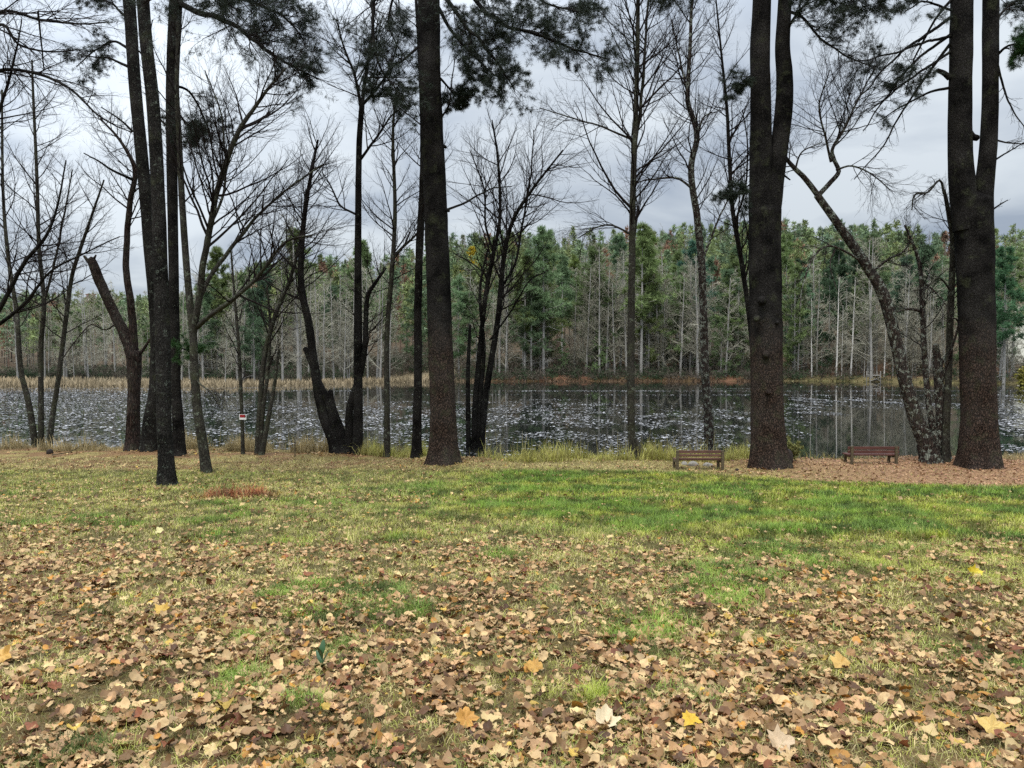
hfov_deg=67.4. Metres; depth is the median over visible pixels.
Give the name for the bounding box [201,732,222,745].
fallen leaf
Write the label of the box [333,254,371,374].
bare tree
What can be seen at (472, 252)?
autumn tree
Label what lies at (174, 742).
fallen leaf
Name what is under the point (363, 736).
fallen leaf
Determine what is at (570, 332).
bare tree
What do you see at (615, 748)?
fallen leaf
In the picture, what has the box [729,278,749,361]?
bare tree
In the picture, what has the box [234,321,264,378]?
pine tree
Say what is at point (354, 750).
fallen leaf
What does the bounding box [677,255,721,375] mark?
bare tree
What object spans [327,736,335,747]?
fallen leaf
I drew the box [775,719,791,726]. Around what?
fallen leaf
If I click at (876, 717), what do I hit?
fallen leaf
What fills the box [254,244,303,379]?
bare tree
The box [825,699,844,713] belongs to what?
fallen leaf
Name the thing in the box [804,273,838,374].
bare tree
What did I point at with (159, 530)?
fallen leaf
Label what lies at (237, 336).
sapling
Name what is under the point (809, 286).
pine tree
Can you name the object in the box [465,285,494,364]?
bare tree
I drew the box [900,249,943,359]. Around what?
pine tree
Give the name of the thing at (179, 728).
fallen leaf
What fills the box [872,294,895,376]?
dead tree
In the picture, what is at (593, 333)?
pine tree
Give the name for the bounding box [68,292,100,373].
bare tree
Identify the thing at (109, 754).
fallen leaf
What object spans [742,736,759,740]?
fallen leaf
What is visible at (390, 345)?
bare tree
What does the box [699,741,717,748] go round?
fallen leaf
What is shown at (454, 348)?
bare tree
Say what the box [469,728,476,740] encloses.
fallen leaf
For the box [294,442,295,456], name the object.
wooden stake
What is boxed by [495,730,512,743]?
fallen leaf
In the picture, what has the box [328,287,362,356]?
pine tree
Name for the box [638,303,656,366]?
bare tree
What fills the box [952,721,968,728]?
fallen leaf
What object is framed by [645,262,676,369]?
bare tree
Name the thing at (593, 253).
pine tree
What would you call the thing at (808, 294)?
pine tree
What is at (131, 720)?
fallen leaf
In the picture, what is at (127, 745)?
fallen leaf
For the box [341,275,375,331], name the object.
pine tree
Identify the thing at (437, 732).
fallen leaf
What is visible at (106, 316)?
bare tree
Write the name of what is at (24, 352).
bare tree
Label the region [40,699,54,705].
fallen leaf
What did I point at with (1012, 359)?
bare tree
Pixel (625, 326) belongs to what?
bare tree
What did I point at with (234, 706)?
fallen leaf
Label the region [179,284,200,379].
bare tree
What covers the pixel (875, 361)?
bare tree
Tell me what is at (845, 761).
fallen leaf
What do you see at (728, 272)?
pine tree
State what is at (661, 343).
bare tree
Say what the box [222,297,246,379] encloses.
bare tree
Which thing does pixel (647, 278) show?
pine tree
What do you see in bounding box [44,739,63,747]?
fallen leaf
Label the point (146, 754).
fallen leaf
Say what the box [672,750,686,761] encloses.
fallen leaf
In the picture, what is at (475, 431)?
bare tree
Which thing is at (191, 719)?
fallen leaf
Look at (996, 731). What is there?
fallen leaf
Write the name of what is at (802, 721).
fallen leaf
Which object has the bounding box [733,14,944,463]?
leaning tree
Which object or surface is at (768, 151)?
pine tree
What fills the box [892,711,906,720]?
fallen leaf
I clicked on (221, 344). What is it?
pine tree
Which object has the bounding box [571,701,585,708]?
fallen leaf
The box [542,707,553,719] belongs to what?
fallen leaf
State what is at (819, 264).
bare tree
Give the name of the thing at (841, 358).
dead tree
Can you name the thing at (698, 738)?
fallen leaf
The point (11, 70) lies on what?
bare tree
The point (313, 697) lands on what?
fallen leaf
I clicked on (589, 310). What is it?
bare tree
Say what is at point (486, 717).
fallen leaf
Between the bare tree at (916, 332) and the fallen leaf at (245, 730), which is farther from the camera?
the bare tree at (916, 332)
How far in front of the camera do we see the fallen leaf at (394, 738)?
3.31 m
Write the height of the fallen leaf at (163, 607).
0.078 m
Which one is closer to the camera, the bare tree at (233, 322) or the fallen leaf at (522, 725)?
the fallen leaf at (522, 725)
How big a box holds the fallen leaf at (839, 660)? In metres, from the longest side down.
0.131 x 0.111 x 0.036 m
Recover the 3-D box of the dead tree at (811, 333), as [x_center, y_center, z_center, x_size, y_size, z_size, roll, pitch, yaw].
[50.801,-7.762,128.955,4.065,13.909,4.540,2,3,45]
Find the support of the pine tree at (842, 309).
on the ground at (432, 740)
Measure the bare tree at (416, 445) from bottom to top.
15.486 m
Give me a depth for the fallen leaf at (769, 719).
3.50 m
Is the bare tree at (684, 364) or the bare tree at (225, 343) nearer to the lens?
the bare tree at (225, 343)
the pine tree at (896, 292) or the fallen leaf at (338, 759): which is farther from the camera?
the pine tree at (896, 292)
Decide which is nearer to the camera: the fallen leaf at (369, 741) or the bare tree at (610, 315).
the fallen leaf at (369, 741)
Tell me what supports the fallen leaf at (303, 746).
on the leaf litter
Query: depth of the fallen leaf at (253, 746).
3.21 m
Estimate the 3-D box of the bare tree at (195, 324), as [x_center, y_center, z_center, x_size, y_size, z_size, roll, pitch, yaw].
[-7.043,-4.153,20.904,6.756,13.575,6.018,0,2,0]
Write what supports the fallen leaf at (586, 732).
on the ground at (432, 740)
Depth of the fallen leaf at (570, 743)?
3.25 m
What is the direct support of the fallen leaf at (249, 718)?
on the leaf litter
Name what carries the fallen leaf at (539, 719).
on the leaf litter
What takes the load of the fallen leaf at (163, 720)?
on the fallen leaf at (142, 727)
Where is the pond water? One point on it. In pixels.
(835, 434)
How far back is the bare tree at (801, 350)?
129.92 m
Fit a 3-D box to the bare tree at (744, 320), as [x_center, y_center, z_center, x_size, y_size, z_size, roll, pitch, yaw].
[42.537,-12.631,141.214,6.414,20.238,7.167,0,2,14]
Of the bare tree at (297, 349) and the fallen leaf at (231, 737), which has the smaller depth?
the fallen leaf at (231, 737)
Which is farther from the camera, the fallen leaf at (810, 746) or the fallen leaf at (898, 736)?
the fallen leaf at (898, 736)
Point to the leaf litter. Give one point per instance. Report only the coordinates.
(444, 684)
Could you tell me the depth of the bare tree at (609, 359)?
131.74 m
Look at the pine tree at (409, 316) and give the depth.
136.51 m
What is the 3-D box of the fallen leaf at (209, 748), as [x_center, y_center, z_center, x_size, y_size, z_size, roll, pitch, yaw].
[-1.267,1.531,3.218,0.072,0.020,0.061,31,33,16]
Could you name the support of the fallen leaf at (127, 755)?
on the leaf litter
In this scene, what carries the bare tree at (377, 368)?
on the ground at (432, 740)
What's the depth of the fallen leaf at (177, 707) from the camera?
3.71 m
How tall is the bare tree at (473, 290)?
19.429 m
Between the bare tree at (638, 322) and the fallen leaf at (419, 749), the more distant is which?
the bare tree at (638, 322)
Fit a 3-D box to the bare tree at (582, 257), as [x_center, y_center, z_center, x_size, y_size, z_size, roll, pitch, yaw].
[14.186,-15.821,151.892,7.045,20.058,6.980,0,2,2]
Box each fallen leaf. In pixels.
[0,644,11,662]
[0,750,16,755]
[2,755,16,763]
[23,729,40,735]
[31,743,48,755]
[34,743,44,749]
[36,729,49,740]
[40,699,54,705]
[40,750,52,763]
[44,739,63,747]
[46,751,66,759]
[67,749,83,760]
[81,750,100,761]
[83,704,94,713]
[87,715,100,722]
[89,755,105,763]
[98,714,118,725]
[98,749,116,759]
[109,696,129,708]
[117,719,136,722]
[117,751,134,760]
[118,740,136,746]
[139,722,155,731]
[140,710,154,720]
[143,750,155,756]
[150,717,169,728]
[154,602,169,613]
[154,731,167,739]
[155,527,163,533]
[165,739,177,745]
[169,720,187,731]
[173,702,185,709]
[174,743,189,755]
[175,712,188,722]
[180,717,195,722]
[185,712,199,718]
[186,740,196,749]
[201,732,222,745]
[203,743,216,757]
[210,734,225,739]
[212,714,223,725]
[215,713,235,723]
[217,697,233,708]
[219,722,233,730]
[221,730,234,742]
[222,742,236,752]
[228,702,240,711]
[234,719,249,725]
[238,726,256,735]
[239,704,251,717]
[242,743,251,757]
[243,712,254,720]
[244,697,256,705]
[245,743,261,750]
[258,752,271,757]
[262,726,274,737]
[263,754,281,760]
[280,723,295,733]
[294,709,308,719]
[300,744,312,753]
[304,692,315,700]
[305,726,316,736]
[314,755,328,765]
[320,728,336,740]
[323,690,338,703]
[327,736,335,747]
[330,755,351,767]
[337,722,348,734]
[347,744,365,753]
[349,727,363,738]
[349,745,361,757]
[353,731,366,743]
[359,738,371,751]
[364,756,374,763]
[370,722,381,732]
[371,731,382,744]
[382,733,397,742]
[389,747,404,756]
[395,744,415,756]
[415,705,429,714]
[416,743,427,753]
[430,728,445,735]
[436,749,452,763]
[444,710,456,717]
[450,702,462,709]
[451,694,462,701]
[455,706,479,727]
[464,753,478,758]
[465,719,478,729]
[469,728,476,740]
[470,703,482,710]
[473,730,491,740]
[477,754,491,766]
[481,712,500,721]
[486,739,503,751]
[493,743,506,757]
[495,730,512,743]
[500,711,511,717]
[501,730,513,736]
[518,718,527,728]
[521,749,541,763]
[524,657,542,672]
[528,724,541,734]
[530,739,549,750]
[533,715,543,723]
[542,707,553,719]
[550,713,560,719]
[565,736,577,750]
[567,729,585,737]
[569,712,587,719]
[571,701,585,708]
[573,733,593,743]
[574,737,589,754]
[579,728,593,733]
[583,746,604,757]
[590,722,607,732]
[595,704,621,726]
[596,724,608,729]
[598,731,614,741]
[606,745,623,752]
[616,729,631,740]
[621,731,634,739]
[628,715,640,721]
[631,726,642,733]
[632,753,646,763]
[642,725,656,733]
[648,746,662,759]
[650,716,658,728]
[651,733,664,746]
[653,749,664,761]
[654,717,666,729]
[664,702,679,711]
[668,740,681,756]
[672,727,686,738]
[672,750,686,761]
[674,701,691,711]
[676,745,692,755]
[682,710,702,725]
[692,733,707,745]
[698,697,715,706]
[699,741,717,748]
[715,715,729,728]
[718,701,734,710]
[721,734,739,740]
[725,743,738,754]
[727,742,739,759]
[729,712,742,722]
[738,708,757,723]
[739,737,753,745]
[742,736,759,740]
[756,743,775,755]
[757,699,769,704]
[763,715,773,724]
[763,721,779,729]
[767,723,794,752]
[770,693,789,700]
[771,686,783,694]
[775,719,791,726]
[780,747,797,760]
[784,707,800,716]
[785,728,796,737]
[789,714,798,722]
[791,708,804,718]
[794,718,806,733]
[795,700,812,708]
[800,697,816,711]
[801,722,816,735]
[805,738,817,754]
[814,749,830,759]
[815,693,828,703]
[817,733,837,748]
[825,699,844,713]
[829,747,849,758]
[829,756,841,764]
[830,651,850,669]
[830,731,842,743]
[834,753,850,765]
[837,728,851,736]
[852,698,864,709]
[857,721,871,728]
[859,736,876,741]
[861,737,874,746]
[871,712,885,725]
[886,699,894,704]
[889,710,904,722]
[889,731,905,740]
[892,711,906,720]
[920,700,939,704]
[921,723,938,735]
[922,703,936,719]
[938,722,948,733]
[948,732,964,745]
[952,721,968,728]
[965,719,985,730]
[966,714,982,727]
[967,564,982,574]
[975,713,1015,734]
[980,732,997,739]
[994,729,1018,738]
[1003,749,1019,756]
[1004,688,1015,697]
[1005,737,1020,753]
[1007,744,1017,749]
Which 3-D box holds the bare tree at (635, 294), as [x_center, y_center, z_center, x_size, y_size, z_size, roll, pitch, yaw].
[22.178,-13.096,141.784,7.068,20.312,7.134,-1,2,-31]
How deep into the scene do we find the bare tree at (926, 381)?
23.34 m
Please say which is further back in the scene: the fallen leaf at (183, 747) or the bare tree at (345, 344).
the bare tree at (345, 344)
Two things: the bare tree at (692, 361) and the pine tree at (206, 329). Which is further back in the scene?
the pine tree at (206, 329)
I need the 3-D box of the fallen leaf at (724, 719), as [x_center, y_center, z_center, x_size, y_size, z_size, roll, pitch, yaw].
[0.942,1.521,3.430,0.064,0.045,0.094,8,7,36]
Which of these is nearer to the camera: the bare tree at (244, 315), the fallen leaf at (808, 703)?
the fallen leaf at (808, 703)
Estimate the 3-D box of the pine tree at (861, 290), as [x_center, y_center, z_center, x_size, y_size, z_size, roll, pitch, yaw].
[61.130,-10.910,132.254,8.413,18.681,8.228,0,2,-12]
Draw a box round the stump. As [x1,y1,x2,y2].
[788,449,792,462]
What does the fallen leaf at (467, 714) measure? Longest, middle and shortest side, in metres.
0.122 x 0.119 x 0.046 m
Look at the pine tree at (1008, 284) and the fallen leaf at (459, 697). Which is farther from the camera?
the pine tree at (1008, 284)
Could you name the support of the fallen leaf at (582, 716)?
on the leaf litter
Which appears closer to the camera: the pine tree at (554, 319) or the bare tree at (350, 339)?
the bare tree at (350, 339)
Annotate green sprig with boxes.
[316,639,328,672]
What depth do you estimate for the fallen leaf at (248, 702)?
3.68 m
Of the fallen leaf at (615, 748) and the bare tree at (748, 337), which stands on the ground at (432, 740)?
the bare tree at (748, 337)
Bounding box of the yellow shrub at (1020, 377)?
[1014,366,1023,384]
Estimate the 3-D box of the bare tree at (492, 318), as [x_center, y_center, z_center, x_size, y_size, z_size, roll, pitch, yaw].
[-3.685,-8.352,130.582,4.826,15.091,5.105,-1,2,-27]
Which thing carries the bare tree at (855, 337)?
on the ground at (432, 740)
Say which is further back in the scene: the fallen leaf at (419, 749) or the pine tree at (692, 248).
the pine tree at (692, 248)
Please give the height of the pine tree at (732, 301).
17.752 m
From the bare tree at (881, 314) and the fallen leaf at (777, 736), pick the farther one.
the bare tree at (881, 314)
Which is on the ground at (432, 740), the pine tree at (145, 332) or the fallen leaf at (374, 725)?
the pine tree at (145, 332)
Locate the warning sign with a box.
[239,414,245,419]
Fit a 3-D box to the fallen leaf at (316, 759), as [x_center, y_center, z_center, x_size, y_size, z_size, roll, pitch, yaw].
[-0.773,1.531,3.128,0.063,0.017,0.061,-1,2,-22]
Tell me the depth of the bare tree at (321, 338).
118.93 m
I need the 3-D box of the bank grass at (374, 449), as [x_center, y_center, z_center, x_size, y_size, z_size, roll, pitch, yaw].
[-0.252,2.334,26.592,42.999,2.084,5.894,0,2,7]
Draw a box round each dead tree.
[59,81,166,450]
[803,298,827,375]
[821,275,854,375]
[827,299,853,374]
[836,275,867,373]
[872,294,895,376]
[932,309,959,458]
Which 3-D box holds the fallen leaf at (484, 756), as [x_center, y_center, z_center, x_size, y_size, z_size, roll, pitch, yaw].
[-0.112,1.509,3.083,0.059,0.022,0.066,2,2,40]
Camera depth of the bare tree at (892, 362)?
124.75 m
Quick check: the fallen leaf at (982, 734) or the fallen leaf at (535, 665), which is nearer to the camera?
the fallen leaf at (982, 734)
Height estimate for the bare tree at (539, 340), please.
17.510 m
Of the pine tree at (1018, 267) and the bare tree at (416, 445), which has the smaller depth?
the bare tree at (416, 445)
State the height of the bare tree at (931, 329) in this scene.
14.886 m
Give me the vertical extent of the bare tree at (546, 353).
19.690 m
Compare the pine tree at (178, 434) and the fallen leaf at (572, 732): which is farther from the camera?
the pine tree at (178, 434)
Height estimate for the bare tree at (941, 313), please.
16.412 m
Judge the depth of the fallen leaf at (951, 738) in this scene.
3.28 m
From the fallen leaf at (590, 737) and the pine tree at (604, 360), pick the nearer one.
the fallen leaf at (590, 737)
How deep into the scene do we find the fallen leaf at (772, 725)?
3.41 m
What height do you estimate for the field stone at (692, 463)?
0.254 m
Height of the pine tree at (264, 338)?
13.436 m
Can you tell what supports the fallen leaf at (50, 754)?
on the ground at (432, 740)
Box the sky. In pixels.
[0,0,1023,308]
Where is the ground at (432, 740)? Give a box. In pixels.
[0,266,1023,767]
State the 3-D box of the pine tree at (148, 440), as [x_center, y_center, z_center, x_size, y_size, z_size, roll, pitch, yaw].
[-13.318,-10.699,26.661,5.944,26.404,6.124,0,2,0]
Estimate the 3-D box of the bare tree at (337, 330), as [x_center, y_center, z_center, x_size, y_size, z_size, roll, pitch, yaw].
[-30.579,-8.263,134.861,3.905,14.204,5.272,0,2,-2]
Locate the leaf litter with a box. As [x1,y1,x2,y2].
[0,448,1023,767]
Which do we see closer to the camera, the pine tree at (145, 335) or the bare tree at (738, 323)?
the bare tree at (738, 323)
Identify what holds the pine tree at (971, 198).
on the ground at (432, 740)
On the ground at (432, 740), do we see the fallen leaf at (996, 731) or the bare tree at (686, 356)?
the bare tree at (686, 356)
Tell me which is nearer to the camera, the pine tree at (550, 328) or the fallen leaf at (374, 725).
the fallen leaf at (374, 725)
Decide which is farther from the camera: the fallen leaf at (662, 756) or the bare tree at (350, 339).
the bare tree at (350, 339)
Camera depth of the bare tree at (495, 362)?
131.56 m
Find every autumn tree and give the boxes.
[460,246,476,285]
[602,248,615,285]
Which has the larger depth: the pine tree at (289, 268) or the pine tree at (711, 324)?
the pine tree at (289, 268)
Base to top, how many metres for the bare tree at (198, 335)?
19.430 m
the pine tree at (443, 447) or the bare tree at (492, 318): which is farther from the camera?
the bare tree at (492, 318)
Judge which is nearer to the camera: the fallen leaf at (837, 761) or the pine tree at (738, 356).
the fallen leaf at (837, 761)
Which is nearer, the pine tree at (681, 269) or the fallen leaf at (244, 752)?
the fallen leaf at (244, 752)
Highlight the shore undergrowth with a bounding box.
[0,338,1023,382]
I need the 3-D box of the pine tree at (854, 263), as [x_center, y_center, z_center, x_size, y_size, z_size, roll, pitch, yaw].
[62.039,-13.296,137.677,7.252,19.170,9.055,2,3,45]
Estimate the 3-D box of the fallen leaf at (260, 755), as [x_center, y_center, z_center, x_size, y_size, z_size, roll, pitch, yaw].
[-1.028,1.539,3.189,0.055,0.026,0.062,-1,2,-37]
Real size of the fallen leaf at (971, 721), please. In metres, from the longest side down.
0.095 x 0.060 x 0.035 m
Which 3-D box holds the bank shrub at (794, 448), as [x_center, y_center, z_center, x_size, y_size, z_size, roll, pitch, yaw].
[8.535,1.970,23.528,0.680,0.794,0.677,-1,2,-16]
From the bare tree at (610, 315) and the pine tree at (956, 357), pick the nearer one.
the pine tree at (956, 357)
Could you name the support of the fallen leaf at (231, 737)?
on the fallen leaf
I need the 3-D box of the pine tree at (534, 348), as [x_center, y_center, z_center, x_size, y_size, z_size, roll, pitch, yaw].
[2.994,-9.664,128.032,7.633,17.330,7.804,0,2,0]
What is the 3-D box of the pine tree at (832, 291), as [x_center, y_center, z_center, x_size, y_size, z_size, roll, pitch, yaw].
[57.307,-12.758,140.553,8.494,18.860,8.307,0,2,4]
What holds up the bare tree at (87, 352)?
on the ground at (432, 740)
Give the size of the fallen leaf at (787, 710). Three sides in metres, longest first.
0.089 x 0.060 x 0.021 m
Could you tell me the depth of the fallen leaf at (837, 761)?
3.08 m
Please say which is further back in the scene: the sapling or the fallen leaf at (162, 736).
the sapling
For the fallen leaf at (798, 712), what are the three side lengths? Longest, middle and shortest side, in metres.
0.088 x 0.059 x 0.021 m
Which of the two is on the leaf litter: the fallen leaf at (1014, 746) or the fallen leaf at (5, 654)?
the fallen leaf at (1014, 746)
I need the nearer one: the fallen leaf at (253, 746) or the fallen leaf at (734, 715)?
the fallen leaf at (253, 746)
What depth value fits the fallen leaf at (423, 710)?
3.64 m
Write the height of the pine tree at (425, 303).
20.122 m
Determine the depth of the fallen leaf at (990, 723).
3.35 m
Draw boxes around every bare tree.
[0,0,150,325]
[0,34,123,447]
[0,275,34,376]
[24,296,56,376]
[45,307,58,370]
[46,288,79,376]
[48,292,83,376]
[57,311,88,377]
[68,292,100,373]
[69,279,103,376]
[82,303,105,371]
[83,300,108,362]
[89,282,120,364]
[96,315,112,364]
[97,280,125,373]
[121,0,369,473]
[138,329,148,376]
[141,291,149,357]
[179,273,210,365]
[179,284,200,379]
[180,310,189,378]
[204,308,221,365]
[205,315,220,369]
[207,317,226,374]
[209,307,242,381]
[216,267,251,378]
[216,280,242,372]
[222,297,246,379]
[223,0,444,454]
[227,274,259,379]
[241,163,341,454]
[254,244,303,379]
[261,213,324,378]
[263,296,289,369]
[279,259,314,380]
[283,308,305,364]
[294,280,325,371]
[297,272,325,355]
[299,268,338,367]
[303,289,332,365]
[312,281,342,377]
[313,276,350,379]
[325,274,353,371]
[329,288,353,381]
[329,297,345,370]
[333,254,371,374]
[336,310,353,378]
[338,306,353,378]
[348,264,382,376]
[351,67,450,456]
[359,0,460,458]
[363,261,399,377]
[367,279,398,377]
[379,285,405,371]
[410,77,611,449]
[450,277,460,346]
[451,291,459,365]
[460,262,478,355]
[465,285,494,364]
[474,252,514,374]
[484,293,502,377]
[485,279,506,370]
[486,262,520,361]
[490,288,519,376]
[496,287,515,371]
[511,302,537,365]
[523,293,553,368]
[527,312,552,366]
[529,0,738,459]
[538,270,564,368]
[559,266,586,366]
[566,322,581,369]
[568,257,604,375]
[569,253,587,347]
[573,241,618,376]
[574,290,602,369]
[586,301,605,366]
[589,262,627,375]
[592,278,623,360]
[594,310,622,367]
[597,248,626,368]
[597,283,626,375]
[601,248,645,369]
[604,257,639,373]
[614,258,639,351]
[616,0,748,449]
[616,294,636,355]
[618,260,640,352]
[627,274,640,358]
[635,293,657,370]
[636,306,657,374]
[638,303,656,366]
[643,275,676,371]
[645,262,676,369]
[651,286,678,366]
[652,317,675,368]
[654,242,674,335]
[658,294,675,370]
[662,272,698,373]
[668,0,815,344]
[672,262,712,371]
[673,274,692,369]
[675,250,712,372]
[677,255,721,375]
[677,288,695,369]
[678,265,718,361]
[679,266,716,371]
[706,273,719,351]
[710,267,743,376]
[712,326,725,371]
[722,302,748,367]
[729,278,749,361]
[736,272,748,360]
[741,284,749,357]
[782,280,803,363]
[783,277,816,369]
[798,254,815,357]
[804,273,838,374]
[806,244,830,358]
[843,303,865,373]
[845,238,884,378]
[846,234,892,376]
[851,306,879,376]
[854,288,884,374]
[859,288,891,372]
[866,249,885,352]
[878,295,900,375]
[884,257,899,323]
[885,264,927,360]
[888,172,989,462]
[888,288,919,363]
[892,206,956,453]
[892,245,918,351]
[898,264,921,362]
[906,321,921,377]
[908,288,928,375]
[909,261,945,367]
[917,283,944,372]
[919,273,946,375]
[932,257,957,355]
[936,269,956,345]
[940,268,956,338]
[995,266,1020,380]
[996,313,1023,378]
[1000,300,1022,372]
[1010,274,1023,358]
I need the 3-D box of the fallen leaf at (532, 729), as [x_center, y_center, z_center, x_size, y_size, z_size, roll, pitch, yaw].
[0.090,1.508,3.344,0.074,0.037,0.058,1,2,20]
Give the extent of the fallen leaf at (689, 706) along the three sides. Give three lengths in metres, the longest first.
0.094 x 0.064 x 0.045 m
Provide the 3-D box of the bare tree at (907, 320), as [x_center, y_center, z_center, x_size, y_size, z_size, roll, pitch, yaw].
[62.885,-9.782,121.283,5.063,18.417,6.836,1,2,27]
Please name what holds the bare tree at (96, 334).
on the ground at (432, 740)
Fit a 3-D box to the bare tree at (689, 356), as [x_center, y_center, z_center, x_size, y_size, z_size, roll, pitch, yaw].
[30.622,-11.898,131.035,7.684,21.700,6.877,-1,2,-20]
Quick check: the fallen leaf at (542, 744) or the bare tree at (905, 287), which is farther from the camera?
the bare tree at (905, 287)
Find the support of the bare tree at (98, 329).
on the ground at (432, 740)
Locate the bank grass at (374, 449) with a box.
[0,426,1023,462]
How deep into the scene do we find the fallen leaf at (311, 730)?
3.35 m
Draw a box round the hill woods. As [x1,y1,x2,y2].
[0,217,1023,367]
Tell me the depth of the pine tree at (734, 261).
135.14 m
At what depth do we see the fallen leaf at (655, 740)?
3.27 m
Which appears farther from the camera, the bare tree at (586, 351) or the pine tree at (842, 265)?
the pine tree at (842, 265)
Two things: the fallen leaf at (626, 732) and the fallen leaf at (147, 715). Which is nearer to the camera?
the fallen leaf at (626, 732)
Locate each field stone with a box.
[688,461,698,465]
[703,462,712,466]
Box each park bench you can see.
[673,450,723,470]
[842,446,898,464]
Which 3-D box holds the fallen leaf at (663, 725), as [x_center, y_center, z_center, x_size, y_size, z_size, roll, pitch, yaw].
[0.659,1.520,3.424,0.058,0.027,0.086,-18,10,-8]
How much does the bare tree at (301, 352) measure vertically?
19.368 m
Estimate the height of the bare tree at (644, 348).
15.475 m
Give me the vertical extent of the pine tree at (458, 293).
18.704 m
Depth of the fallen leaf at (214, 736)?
3.30 m
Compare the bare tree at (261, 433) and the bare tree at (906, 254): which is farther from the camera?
the bare tree at (906, 254)
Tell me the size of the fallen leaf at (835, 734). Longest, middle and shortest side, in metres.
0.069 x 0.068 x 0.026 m
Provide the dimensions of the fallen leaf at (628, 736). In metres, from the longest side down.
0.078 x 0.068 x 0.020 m
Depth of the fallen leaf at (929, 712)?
3.60 m
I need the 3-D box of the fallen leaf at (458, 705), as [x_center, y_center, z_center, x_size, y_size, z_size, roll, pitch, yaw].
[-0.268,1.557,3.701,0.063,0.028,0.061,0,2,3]
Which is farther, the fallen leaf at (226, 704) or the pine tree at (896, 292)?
the pine tree at (896, 292)
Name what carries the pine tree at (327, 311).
on the ground at (432, 740)
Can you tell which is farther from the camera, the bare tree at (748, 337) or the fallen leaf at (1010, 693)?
the bare tree at (748, 337)
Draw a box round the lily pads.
[0,386,1023,457]
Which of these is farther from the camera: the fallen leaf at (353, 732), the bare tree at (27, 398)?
the bare tree at (27, 398)
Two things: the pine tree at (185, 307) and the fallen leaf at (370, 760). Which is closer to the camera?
the fallen leaf at (370, 760)
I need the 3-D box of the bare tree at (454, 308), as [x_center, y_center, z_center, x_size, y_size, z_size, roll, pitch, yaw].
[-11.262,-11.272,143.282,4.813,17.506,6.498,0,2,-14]
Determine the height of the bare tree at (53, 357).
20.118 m
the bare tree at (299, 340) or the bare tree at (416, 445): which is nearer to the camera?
the bare tree at (416, 445)
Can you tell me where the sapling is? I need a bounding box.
[203,241,258,453]
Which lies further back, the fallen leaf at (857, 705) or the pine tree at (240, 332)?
the pine tree at (240, 332)
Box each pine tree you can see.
[57,0,156,451]
[101,0,304,486]
[137,312,149,348]
[139,0,364,455]
[139,323,149,370]
[179,292,186,363]
[180,298,189,354]
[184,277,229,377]
[184,283,221,368]
[192,245,237,362]
[205,310,229,361]
[224,293,246,339]
[225,272,252,322]
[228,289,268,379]
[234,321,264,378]
[238,260,286,342]
[241,265,288,362]
[246,307,274,372]
[262,227,320,358]
[315,0,638,465]
[319,285,350,361]
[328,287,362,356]
[336,246,383,311]
[339,238,383,359]
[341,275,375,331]
[393,283,427,366]
[413,256,426,316]
[450,273,475,372]
[452,290,479,368]
[485,340,494,375]
[489,271,522,362]
[506,253,548,370]
[508,225,572,373]
[508,276,550,370]
[511,311,541,364]
[524,250,574,366]
[533,289,561,363]
[548,253,576,355]
[553,338,569,374]
[563,276,589,353]
[564,254,588,330]
[572,243,626,370]
[583,301,617,363]
[585,330,612,373]
[586,279,626,367]
[590,269,617,330]
[591,232,636,323]
[615,221,678,374]
[627,262,675,374]
[635,234,672,349]
[635,339,653,367]
[637,271,668,343]
[646,0,911,470]
[647,285,677,366]
[657,275,699,366]
[664,248,684,343]
[665,264,695,365]
[670,239,717,362]
[693,310,720,368]
[699,255,720,329]
[709,275,747,367]
[709,316,739,375]
[710,252,748,365]
[712,268,747,361]
[714,245,748,348]
[728,317,749,372]
[781,232,796,344]
[782,262,814,369]
[782,266,822,371]
[783,258,817,356]
[783,282,819,369]
[783,319,805,372]
[796,282,828,367]
[807,263,845,362]
[810,323,834,373]
[817,240,852,345]
[823,277,867,371]
[834,0,1023,469]
[836,259,876,360]
[839,232,894,304]
[839,268,883,372]
[879,271,916,346]
[886,254,917,353]
[896,244,948,343]
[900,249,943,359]
[901,287,944,341]
[953,334,958,370]
[995,244,1023,383]
[996,267,1018,362]
[999,251,1023,367]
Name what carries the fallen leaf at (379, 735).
on the ground at (432, 740)
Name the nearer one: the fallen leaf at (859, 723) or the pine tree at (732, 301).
the fallen leaf at (859, 723)
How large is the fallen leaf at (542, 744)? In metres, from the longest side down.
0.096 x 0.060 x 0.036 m
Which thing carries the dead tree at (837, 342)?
on the ground at (432, 740)
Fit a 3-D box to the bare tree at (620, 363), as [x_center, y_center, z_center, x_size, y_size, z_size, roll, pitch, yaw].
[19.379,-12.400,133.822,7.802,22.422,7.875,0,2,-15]
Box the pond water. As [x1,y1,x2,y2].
[0,376,1023,459]
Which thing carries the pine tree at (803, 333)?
on the ground at (432, 740)
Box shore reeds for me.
[0,367,1017,387]
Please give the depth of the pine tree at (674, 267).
153.85 m
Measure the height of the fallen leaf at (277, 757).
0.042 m
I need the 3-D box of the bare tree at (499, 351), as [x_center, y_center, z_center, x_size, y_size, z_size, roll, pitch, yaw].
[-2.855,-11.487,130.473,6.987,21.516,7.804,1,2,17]
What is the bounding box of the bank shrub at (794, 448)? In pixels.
[787,435,804,459]

